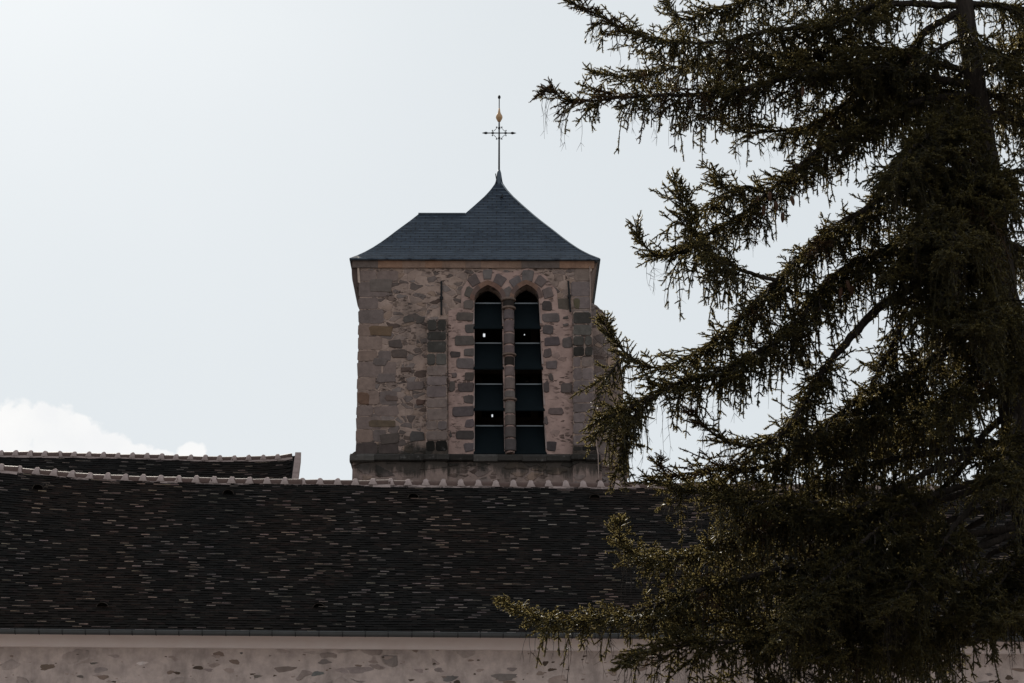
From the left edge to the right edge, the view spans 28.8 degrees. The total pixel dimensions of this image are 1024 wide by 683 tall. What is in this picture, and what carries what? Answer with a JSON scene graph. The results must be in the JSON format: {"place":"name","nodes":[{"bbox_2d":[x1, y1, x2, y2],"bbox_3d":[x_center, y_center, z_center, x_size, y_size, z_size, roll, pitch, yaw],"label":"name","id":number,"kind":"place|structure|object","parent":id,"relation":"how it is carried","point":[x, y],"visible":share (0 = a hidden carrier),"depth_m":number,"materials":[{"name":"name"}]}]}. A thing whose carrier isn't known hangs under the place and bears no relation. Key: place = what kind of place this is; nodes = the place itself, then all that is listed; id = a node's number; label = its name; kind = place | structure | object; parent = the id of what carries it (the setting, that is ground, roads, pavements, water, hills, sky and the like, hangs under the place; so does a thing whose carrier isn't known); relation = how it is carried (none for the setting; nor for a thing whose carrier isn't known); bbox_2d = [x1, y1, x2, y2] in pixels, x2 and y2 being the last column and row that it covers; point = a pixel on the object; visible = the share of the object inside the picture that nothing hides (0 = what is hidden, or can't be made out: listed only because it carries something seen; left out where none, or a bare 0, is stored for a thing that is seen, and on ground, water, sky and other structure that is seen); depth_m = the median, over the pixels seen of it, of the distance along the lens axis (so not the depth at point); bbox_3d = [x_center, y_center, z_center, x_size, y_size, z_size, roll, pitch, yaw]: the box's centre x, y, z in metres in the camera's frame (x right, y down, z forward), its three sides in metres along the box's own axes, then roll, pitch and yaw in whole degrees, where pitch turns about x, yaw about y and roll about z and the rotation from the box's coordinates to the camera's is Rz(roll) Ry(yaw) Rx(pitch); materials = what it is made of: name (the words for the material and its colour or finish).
{"place":"outdoors","nodes":[
{"label":"outdoors","id":0,"kind":"place"},
{"bbox_2d":[0,0,1023,485],"label":"sky","id":1,"kind":"structure","parent":0,"point":[189,189],"materials":[{"name":"white"}]},
{"label":"ground","id":2,"kind":"structure","parent":0,"visible":0},
{"bbox_2d":[0,450,300,478],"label":"tiled building","id":3,"kind":"structure","parent":2,"relation":"on","point":[276,466],"depth_m":49.84,"materials":[{"name":"tile"}]},
{"bbox_2d":[349,95,627,482],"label":"bell tower","id":4,"kind":"structure","parent":2,"relation":"on","point":[441,379],"depth_m":46.88,"materials":[{"name":"stone"}]},
{"bbox_2d":[470,280,505,453],"bbox_3d":[-0.568,0.630,46.836,0.863,4.274,0.380,0,-18,0],"label":"belfry window","id":5,"kind":"structure","parent":4,"relation":"in","point":[488,439],"depth_m":46.77,"materials":[{"name":"stone"}]},
{"bbox_2d":[510,280,546,454],"bbox_3d":[0.379,0.626,46.844,0.881,4.286,0.380,0,-18,0],"label":"belfry window","id":6,"kind":"structure","parent":4,"relation":"in","point":[529,438],"depth_m":46.77,"materials":[{"name":"stone"}]},
{"bbox_2d":[0,464,1023,682],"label":"church nave","id":7,"kind":"structure","parent":2,"relation":"on","point":[107,577],"depth_m":37.70,"materials":[{"name":"tile"}]},
{"bbox_2d":[491,0,1023,682],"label":"spruce tree","id":8,"kind":"object","parent":2,"relation":"on","point":[953,276],"visible":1,"depth_m":22.42,"materials":[{"name":"green plant"}]}
]}

